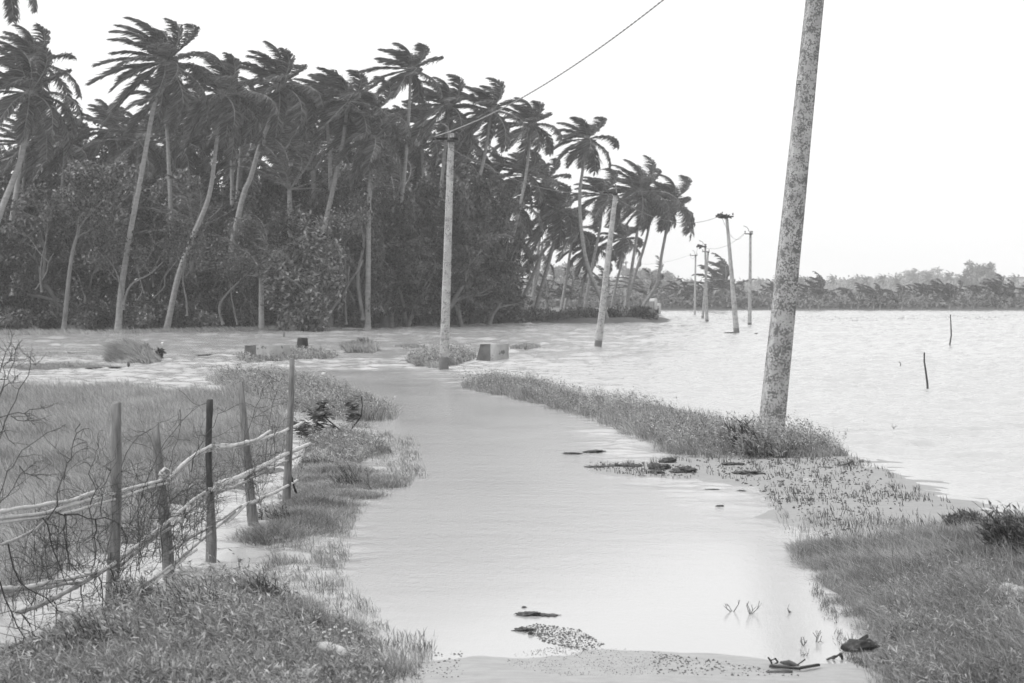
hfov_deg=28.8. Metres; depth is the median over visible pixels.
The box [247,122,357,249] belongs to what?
young palm
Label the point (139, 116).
coconut palm
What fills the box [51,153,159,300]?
broadleaf tree
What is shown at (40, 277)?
dead sapling
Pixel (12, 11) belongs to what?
coconut palm
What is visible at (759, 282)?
distant palm
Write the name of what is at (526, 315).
bush
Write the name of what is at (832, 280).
distant palm
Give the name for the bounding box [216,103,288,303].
coconut palm
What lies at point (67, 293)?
sapling
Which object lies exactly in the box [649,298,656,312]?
gate pillar
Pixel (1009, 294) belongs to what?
young palm
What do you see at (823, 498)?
drowned stubble
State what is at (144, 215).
broadleaf tree
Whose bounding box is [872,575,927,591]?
reed clump
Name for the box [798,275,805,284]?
distant palm
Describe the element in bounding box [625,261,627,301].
utility pole
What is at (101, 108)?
coconut palm
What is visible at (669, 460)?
debris clump
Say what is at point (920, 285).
young palm
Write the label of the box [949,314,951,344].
stick
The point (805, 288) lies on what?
young palm
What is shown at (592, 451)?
debris clump
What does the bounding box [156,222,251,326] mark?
broadleaf tree
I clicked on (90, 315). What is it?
bush
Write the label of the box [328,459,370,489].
weed plant
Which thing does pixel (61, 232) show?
broadleaf tree
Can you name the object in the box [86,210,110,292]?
dead sapling
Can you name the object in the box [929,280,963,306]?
young palm
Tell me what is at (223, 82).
coconut palm
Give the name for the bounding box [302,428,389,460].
islet grass
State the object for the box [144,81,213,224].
coconut palm
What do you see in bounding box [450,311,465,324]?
bush
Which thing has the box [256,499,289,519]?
weed plant
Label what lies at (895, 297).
young palm
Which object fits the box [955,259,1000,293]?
broadleaf tree
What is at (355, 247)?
broadleaf tree
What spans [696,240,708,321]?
utility pole
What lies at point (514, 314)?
undergrowth
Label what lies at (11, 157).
coconut palm
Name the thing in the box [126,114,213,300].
coconut palm
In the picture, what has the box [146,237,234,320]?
broadleaf tree
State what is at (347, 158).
coconut palm
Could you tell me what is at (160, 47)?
coconut palm
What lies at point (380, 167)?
broadleaf tree
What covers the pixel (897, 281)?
distant palm
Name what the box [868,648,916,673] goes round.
weed plant
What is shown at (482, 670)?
ground
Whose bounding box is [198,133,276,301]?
coconut palm
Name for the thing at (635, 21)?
power cable
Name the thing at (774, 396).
utility pole
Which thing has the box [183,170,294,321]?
broadleaf tree
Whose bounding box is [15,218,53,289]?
dead sapling
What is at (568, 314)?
bush
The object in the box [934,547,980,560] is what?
weed plant
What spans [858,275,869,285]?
distant palm
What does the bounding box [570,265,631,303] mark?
young palm
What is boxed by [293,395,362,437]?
dark shrub
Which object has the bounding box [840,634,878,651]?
rock
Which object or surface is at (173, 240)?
broadleaf tree
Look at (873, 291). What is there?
young palm
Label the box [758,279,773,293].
young palm
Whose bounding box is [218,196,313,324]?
broadleaf tree
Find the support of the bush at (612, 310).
on the ground at (482, 670)
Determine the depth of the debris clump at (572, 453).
23.78 m
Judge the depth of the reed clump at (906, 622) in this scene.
10.90 m
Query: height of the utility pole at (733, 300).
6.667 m
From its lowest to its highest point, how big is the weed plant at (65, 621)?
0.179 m
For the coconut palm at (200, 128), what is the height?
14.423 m
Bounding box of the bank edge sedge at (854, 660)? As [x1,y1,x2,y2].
[809,580,869,668]
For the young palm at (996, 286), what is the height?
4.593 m
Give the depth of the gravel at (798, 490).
20.21 m
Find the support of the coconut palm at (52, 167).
on the ground at (482, 670)
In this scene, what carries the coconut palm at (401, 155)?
on the ground at (482, 670)
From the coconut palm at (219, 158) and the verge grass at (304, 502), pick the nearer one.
the verge grass at (304, 502)
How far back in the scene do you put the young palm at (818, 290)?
251.62 m
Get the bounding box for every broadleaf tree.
[0,182,142,319]
[0,197,61,309]
[0,202,102,322]
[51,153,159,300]
[65,195,186,319]
[70,206,125,309]
[73,238,166,319]
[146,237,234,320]
[149,166,220,319]
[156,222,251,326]
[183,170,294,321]
[210,209,275,326]
[281,167,337,268]
[292,177,374,326]
[294,219,392,326]
[304,157,398,323]
[356,176,444,324]
[364,195,421,326]
[403,237,486,325]
[413,171,504,324]
[415,213,502,326]
[467,254,532,324]
[468,181,530,322]
[503,240,538,316]
[537,261,586,293]
[617,265,644,292]
[641,267,674,291]
[901,266,943,279]
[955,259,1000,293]
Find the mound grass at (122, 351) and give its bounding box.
[88,335,161,363]
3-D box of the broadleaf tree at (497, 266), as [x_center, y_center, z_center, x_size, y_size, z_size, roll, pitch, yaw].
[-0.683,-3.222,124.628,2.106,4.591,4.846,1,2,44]
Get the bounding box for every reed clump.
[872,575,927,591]
[875,614,942,642]
[938,508,987,526]
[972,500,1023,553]
[986,593,1023,609]
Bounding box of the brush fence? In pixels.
[0,358,329,648]
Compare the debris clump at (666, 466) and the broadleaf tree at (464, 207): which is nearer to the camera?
the debris clump at (666, 466)
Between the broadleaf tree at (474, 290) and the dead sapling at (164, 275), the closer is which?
the dead sapling at (164, 275)
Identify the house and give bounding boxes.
[1006,277,1023,285]
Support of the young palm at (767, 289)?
on the ground at (482, 670)
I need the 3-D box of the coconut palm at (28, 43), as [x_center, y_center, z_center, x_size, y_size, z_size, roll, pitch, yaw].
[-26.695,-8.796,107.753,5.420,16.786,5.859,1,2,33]
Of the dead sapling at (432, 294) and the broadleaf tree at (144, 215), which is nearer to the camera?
the broadleaf tree at (144, 215)
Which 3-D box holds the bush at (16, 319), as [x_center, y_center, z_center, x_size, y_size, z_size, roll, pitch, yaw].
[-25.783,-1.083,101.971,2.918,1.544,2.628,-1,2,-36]
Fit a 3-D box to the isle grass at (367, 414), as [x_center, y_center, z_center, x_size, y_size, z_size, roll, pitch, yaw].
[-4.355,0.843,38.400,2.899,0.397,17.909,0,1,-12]
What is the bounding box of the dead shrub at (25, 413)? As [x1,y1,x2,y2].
[0,318,68,502]
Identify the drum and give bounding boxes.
[297,338,307,348]
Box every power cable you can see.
[434,0,663,136]
[434,138,603,193]
[608,192,720,222]
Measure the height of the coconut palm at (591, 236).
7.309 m
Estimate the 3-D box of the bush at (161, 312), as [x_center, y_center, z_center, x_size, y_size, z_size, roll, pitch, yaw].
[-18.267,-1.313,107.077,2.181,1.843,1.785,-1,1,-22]
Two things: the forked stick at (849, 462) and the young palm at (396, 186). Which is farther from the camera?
the young palm at (396, 186)
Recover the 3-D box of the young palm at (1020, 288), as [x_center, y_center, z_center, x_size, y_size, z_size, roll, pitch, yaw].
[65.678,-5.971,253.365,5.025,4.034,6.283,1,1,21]
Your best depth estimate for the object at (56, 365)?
52.70 m
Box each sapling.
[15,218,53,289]
[31,189,47,291]
[42,257,79,310]
[51,255,85,323]
[52,155,141,330]
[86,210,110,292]
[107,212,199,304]
[137,233,170,300]
[140,240,170,308]
[142,203,162,286]
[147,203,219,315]
[153,235,181,298]
[174,214,209,292]
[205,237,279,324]
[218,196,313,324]
[240,258,258,324]
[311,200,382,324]
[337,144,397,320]
[414,251,451,321]
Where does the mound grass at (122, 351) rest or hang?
on the ground at (482, 670)
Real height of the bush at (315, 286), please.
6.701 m
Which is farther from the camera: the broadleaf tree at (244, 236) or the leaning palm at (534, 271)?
the leaning palm at (534, 271)
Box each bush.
[0,306,36,330]
[35,311,70,330]
[70,299,115,330]
[122,304,157,329]
[153,300,192,328]
[155,348,166,357]
[187,311,219,329]
[216,297,258,327]
[260,209,363,331]
[341,302,358,326]
[371,312,380,325]
[402,313,433,324]
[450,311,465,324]
[524,309,531,319]
[536,311,580,317]
[578,304,597,313]
[597,307,622,316]
[627,305,653,316]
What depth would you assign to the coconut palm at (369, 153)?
111.72 m
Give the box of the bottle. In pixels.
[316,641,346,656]
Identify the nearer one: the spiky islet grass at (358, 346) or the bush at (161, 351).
the bush at (161, 351)
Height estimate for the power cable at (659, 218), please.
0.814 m
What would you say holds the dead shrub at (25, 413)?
on the ground at (482, 670)
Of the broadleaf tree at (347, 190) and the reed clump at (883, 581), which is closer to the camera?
the reed clump at (883, 581)
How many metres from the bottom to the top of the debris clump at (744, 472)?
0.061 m
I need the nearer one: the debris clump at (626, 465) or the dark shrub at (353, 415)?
the debris clump at (626, 465)
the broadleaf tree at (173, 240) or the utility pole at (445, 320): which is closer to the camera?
the utility pole at (445, 320)
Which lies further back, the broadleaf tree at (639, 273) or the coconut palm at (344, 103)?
the broadleaf tree at (639, 273)
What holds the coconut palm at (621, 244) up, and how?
on the ground at (482, 670)
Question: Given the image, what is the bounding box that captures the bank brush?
[0,290,658,328]
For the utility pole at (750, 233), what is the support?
on the ground at (482, 670)
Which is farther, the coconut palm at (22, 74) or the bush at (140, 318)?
the bush at (140, 318)
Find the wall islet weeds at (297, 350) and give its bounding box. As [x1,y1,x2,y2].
[233,345,339,362]
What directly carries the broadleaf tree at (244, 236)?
on the ground at (482, 670)
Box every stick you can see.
[837,460,854,470]
[923,352,928,388]
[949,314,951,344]
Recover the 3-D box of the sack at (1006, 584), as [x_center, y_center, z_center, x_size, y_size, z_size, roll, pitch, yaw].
[2.998,1.486,11.892,0.208,0.097,0.144,0,1,0]
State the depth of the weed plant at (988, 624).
10.84 m
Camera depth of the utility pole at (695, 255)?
188.73 m
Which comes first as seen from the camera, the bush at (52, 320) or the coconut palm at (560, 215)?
the bush at (52, 320)
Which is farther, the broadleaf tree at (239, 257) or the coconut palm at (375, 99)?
the coconut palm at (375, 99)
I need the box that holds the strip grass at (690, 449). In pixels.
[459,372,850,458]
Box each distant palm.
[753,277,763,292]
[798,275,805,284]
[825,274,836,291]
[847,277,857,292]
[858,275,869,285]
[875,273,886,288]
[890,278,900,287]
[906,271,919,291]
[921,273,932,284]
[941,270,954,283]
[956,272,968,287]
[1007,273,1018,291]
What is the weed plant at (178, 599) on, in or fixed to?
on the ground at (482, 670)
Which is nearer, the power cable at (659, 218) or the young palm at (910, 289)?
the power cable at (659, 218)
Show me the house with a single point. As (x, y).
(1020, 279)
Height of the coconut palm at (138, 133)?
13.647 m
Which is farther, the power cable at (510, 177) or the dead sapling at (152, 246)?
the dead sapling at (152, 246)
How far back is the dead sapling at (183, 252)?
110.36 m
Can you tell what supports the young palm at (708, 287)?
on the ground at (482, 670)
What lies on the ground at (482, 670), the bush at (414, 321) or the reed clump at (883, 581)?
the bush at (414, 321)
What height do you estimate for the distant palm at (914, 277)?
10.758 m
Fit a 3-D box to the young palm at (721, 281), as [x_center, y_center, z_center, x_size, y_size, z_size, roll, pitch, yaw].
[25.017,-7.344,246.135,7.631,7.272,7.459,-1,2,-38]
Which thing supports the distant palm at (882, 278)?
on the ground at (482, 670)
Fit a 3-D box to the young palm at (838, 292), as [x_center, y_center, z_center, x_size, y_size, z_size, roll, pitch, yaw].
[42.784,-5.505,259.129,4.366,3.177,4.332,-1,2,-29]
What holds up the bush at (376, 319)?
on the ground at (482, 670)
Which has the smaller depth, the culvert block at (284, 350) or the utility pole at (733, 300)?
the culvert block at (284, 350)
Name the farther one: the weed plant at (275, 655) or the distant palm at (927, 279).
the distant palm at (927, 279)
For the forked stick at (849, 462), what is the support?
on the ground at (482, 670)
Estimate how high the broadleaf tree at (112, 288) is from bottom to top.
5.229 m
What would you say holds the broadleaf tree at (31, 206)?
on the ground at (482, 670)
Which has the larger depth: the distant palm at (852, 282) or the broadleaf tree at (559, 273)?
the distant palm at (852, 282)
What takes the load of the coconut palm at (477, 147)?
on the ground at (482, 670)
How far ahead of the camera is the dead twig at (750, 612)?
11.86 m
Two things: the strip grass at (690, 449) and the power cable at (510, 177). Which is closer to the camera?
the strip grass at (690, 449)
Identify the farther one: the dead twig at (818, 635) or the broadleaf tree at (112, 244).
the broadleaf tree at (112, 244)
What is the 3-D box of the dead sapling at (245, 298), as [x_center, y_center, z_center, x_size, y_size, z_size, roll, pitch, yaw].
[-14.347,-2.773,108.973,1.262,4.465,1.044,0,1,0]
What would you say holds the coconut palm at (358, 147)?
on the ground at (482, 670)
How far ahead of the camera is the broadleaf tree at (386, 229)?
118.03 m
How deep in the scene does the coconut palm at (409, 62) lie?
119.60 m
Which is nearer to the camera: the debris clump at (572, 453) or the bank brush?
the debris clump at (572, 453)
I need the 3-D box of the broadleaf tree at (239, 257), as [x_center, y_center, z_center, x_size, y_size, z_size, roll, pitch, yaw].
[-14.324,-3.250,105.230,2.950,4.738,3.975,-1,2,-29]
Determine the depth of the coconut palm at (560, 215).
139.17 m
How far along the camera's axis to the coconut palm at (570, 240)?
157.71 m
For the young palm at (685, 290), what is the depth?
251.29 m
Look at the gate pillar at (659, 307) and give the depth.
193.03 m
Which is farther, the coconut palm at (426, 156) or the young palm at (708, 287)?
the young palm at (708, 287)
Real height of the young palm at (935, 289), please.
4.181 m
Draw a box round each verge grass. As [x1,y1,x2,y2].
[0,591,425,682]
[221,458,414,545]
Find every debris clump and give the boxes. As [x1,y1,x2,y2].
[511,626,535,631]
[515,611,542,615]
[534,613,560,616]
[563,452,581,453]
[581,449,604,452]
[585,465,611,467]
[607,462,641,466]
[647,461,657,469]
[648,470,664,473]
[654,463,670,469]
[658,457,675,462]
[669,465,696,472]
[720,462,746,465]
[731,470,764,474]
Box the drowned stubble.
[595,452,1021,540]
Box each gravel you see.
[408,623,798,678]
[590,456,908,535]
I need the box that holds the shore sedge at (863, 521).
[775,506,994,554]
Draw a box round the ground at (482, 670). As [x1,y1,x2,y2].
[0,296,1023,682]
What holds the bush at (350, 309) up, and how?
on the ground at (482, 670)
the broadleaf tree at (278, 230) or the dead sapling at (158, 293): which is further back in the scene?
the dead sapling at (158, 293)
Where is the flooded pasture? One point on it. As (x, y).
(57, 352)
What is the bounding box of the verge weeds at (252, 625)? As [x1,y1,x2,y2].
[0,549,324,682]
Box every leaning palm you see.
[522,243,549,297]
[528,244,543,310]
[563,273,575,310]
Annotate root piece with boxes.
[826,652,843,659]
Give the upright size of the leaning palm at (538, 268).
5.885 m
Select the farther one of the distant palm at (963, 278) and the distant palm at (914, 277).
the distant palm at (914, 277)
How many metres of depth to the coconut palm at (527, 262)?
163.85 m
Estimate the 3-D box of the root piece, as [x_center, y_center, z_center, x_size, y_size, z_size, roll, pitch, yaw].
[1.684,1.637,10.345,0.096,0.056,0.123,0,1,0]
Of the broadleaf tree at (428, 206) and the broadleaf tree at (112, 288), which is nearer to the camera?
the broadleaf tree at (112, 288)
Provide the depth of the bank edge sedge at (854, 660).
11.15 m
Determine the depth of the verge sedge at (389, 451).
23.57 m
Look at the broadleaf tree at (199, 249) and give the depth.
103.93 m
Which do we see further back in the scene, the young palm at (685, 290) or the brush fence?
the young palm at (685, 290)
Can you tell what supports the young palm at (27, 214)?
on the ground at (482, 670)
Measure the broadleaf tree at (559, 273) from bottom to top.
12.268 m
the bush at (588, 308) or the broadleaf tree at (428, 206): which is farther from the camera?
the bush at (588, 308)
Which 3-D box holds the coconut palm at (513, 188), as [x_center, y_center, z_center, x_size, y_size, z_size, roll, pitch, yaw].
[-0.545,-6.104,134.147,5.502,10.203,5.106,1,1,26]
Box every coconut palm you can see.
[0,23,81,309]
[0,44,83,222]
[0,111,61,295]
[2,0,37,25]
[11,116,106,305]
[27,122,113,298]
[51,99,142,237]
[72,109,181,303]
[84,16,214,330]
[122,74,188,285]
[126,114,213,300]
[143,51,278,328]
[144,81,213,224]
[156,111,237,264]
[189,91,276,300]
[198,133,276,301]
[209,76,281,274]
[214,41,323,326]
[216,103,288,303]
[226,101,318,187]
[248,120,335,187]
[263,80,320,178]
[265,73,348,326]
[294,67,391,241]
[306,121,375,213]
[322,117,395,195]
[324,109,419,328]
[328,80,410,209]
[358,42,443,326]
[378,100,453,179]
[380,125,455,307]
[381,105,421,263]
[404,74,488,324]
[416,132,499,188]
[426,108,500,178]
[438,77,527,188]
[445,152,532,216]
[481,175,543,237]
[484,149,561,235]
[488,97,562,323]
[504,157,571,306]
[509,220,548,285]
[523,181,600,312]
[533,207,598,310]
[553,116,619,318]
[558,231,616,307]
[567,168,628,307]
[592,155,680,314]
[596,223,643,306]
[617,181,676,314]
[639,174,694,306]
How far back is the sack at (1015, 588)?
11.77 m
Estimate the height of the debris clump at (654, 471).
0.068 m
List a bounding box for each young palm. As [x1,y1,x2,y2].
[3,197,116,310]
[124,174,246,317]
[194,212,283,328]
[218,129,349,326]
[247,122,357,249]
[347,157,415,325]
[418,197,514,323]
[521,262,584,312]
[543,267,601,310]
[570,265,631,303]
[610,255,682,306]
[659,278,690,304]
[679,253,756,306]
[681,285,710,306]
[692,279,724,303]
[727,283,744,293]
[747,286,771,297]
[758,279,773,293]
[797,271,841,298]
[797,283,813,299]
[825,287,847,304]
[836,282,864,304]
[853,283,893,305]
[881,284,913,306]
[894,285,917,293]
[907,280,933,297]
[913,278,950,297]
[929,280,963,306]
[963,281,987,294]
[975,273,1014,305]
[989,278,1015,299]
[1009,285,1023,303]
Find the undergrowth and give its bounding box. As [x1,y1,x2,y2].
[0,114,526,323]
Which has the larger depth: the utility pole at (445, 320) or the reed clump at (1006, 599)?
the utility pole at (445, 320)
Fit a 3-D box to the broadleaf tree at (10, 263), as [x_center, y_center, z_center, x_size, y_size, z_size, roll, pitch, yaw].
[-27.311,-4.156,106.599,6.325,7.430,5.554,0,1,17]
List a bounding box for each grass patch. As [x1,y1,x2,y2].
[393,343,424,348]
[509,342,540,349]
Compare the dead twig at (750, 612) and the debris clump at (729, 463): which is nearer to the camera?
the dead twig at (750, 612)
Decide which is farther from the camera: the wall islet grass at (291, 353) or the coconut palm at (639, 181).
the coconut palm at (639, 181)
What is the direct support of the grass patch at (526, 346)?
on the ground at (482, 670)
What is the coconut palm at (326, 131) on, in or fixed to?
on the ground at (482, 670)
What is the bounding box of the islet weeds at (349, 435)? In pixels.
[294,418,389,463]
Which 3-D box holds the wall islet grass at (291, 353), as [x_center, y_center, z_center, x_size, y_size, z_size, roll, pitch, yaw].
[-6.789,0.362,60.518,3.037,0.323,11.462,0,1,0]
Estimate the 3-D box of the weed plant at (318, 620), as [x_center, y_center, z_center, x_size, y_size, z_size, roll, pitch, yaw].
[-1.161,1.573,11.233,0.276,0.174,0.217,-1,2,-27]
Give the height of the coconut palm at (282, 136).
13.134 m
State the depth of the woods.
831.73 m
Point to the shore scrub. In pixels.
(830, 300)
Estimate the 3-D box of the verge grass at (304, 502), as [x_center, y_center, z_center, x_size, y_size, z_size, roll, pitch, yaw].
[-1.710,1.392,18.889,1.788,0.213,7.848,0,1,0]
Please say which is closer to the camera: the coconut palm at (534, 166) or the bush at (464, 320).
the bush at (464, 320)
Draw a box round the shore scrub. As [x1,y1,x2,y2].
[521,285,1023,308]
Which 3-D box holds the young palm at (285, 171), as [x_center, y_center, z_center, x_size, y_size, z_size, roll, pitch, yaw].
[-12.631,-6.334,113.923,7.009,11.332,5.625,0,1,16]
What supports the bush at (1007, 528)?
on the ground at (482, 670)
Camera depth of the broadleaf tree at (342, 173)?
121.83 m
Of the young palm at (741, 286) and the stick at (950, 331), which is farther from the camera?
the young palm at (741, 286)
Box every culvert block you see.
[244,345,289,358]
[476,344,508,360]
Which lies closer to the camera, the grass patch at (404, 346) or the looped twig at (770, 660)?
the looped twig at (770, 660)
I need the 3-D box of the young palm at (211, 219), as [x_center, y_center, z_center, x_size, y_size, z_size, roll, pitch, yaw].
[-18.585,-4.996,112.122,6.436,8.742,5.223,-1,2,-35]
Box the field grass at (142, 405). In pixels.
[0,377,299,615]
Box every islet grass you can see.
[239,347,335,362]
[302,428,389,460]
[334,338,379,352]
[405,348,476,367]
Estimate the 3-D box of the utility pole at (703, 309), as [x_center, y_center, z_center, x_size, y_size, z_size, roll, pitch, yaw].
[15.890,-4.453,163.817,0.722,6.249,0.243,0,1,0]
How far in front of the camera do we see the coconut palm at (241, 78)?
117.69 m
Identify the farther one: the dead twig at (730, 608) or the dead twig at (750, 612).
the dead twig at (730, 608)
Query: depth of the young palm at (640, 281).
172.18 m
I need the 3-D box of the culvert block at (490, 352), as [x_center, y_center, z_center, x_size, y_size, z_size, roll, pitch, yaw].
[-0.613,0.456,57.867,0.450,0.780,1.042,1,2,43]
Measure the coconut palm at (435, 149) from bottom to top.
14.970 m
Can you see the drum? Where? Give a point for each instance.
(302, 342)
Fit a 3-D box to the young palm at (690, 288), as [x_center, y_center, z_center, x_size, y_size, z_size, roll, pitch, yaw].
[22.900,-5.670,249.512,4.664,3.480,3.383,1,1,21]
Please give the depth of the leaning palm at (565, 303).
169.85 m
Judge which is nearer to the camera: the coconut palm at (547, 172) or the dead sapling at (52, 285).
the dead sapling at (52, 285)
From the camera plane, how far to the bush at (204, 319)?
107.62 m
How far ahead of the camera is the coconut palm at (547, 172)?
149.56 m
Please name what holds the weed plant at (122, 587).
on the ground at (482, 670)
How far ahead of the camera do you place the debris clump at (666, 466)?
21.63 m
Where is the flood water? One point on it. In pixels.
(488, 526)
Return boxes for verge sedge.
[260,502,438,675]
[344,416,429,480]
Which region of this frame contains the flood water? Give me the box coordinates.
[0,310,1023,667]
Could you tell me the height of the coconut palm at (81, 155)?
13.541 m
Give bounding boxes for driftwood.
[780,659,805,665]
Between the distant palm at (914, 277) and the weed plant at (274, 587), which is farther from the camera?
the distant palm at (914, 277)
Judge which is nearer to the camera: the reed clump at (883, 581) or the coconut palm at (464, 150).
the reed clump at (883, 581)
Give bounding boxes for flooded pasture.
[0,346,102,360]
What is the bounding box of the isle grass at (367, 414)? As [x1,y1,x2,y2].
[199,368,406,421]
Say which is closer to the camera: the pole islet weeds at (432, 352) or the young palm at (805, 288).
the pole islet weeds at (432, 352)
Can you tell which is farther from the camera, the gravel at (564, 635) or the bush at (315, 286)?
the bush at (315, 286)
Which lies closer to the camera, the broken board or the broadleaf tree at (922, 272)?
the broken board
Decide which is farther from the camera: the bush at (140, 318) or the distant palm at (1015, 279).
the distant palm at (1015, 279)
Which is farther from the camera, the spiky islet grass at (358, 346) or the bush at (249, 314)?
the bush at (249, 314)
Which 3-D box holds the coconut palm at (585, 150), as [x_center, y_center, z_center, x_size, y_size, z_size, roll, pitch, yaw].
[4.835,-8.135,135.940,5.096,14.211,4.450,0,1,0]
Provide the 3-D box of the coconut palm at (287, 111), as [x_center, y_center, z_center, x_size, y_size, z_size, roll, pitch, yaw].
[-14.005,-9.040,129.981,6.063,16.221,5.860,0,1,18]
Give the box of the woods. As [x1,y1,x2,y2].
[518,268,1023,294]
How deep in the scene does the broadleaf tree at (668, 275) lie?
637.58 m
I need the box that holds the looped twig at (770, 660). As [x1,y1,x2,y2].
[768,657,778,663]
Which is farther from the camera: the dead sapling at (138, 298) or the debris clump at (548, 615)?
the dead sapling at (138, 298)
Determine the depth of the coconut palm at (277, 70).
109.19 m
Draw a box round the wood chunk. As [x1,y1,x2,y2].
[766,670,792,672]
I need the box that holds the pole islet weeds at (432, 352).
[405,343,476,367]
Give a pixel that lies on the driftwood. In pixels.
(789, 663)
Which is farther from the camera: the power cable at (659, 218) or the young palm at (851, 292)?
the young palm at (851, 292)
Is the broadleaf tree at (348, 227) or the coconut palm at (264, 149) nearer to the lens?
the broadleaf tree at (348, 227)
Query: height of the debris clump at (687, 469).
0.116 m
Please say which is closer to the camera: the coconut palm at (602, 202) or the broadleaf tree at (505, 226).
the broadleaf tree at (505, 226)
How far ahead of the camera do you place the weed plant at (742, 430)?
23.90 m
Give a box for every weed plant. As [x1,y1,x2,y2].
[0,635,54,664]
[49,603,152,656]
[50,614,82,634]
[97,571,163,612]
[140,568,248,620]
[239,571,290,602]
[253,647,300,663]
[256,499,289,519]
[284,606,325,628]
[297,451,334,466]
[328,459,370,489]
[724,418,758,446]
[733,424,790,458]
[772,426,804,451]
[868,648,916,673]
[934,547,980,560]
[973,615,1011,635]
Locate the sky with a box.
[0,0,1023,295]
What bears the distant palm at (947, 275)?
on the ground at (482, 670)
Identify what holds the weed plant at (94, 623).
on the ground at (482, 670)
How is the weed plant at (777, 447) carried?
on the ground at (482, 670)
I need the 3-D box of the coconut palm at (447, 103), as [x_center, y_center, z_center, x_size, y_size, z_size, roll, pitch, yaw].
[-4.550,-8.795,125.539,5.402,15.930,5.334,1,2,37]
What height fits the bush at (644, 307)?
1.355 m
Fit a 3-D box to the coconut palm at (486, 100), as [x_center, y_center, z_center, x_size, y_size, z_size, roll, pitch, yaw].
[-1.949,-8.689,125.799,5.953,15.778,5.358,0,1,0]
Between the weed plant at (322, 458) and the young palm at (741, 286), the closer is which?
the weed plant at (322, 458)
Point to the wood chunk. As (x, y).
(780, 671)
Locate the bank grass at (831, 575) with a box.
[772,511,1023,682]
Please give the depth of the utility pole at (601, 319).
73.49 m
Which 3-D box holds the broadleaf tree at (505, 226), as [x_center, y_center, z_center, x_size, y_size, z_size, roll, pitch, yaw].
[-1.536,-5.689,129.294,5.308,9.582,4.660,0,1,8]
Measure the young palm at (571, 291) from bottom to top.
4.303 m
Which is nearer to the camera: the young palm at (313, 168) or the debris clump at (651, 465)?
the debris clump at (651, 465)
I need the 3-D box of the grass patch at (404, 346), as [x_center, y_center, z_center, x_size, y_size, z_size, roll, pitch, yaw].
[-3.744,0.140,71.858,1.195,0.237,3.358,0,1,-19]
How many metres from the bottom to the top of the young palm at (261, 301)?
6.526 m
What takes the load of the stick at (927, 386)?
on the flood water
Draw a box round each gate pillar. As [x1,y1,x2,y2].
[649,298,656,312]
[657,303,660,313]
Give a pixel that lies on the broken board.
(795, 668)
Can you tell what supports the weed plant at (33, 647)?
on the ground at (482, 670)
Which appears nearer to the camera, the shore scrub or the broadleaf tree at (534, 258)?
the broadleaf tree at (534, 258)
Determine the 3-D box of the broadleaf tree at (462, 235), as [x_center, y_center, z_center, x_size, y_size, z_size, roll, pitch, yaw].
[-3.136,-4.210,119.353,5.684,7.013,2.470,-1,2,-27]
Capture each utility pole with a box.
[433,122,457,369]
[594,180,620,346]
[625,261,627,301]
[690,250,696,314]
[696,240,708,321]
[701,250,709,317]
[715,212,738,332]
[744,226,752,324]
[759,0,823,428]
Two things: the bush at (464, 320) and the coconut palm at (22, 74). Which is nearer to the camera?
the coconut palm at (22, 74)
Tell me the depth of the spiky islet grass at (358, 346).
66.34 m
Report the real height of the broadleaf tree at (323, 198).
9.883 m
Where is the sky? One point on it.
(916, 160)
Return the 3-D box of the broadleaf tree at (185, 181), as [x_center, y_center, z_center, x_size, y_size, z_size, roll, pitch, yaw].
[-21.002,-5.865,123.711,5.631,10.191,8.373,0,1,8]
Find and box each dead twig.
[723,600,739,611]
[746,601,761,613]
[813,630,822,642]
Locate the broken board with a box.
[769,663,819,669]

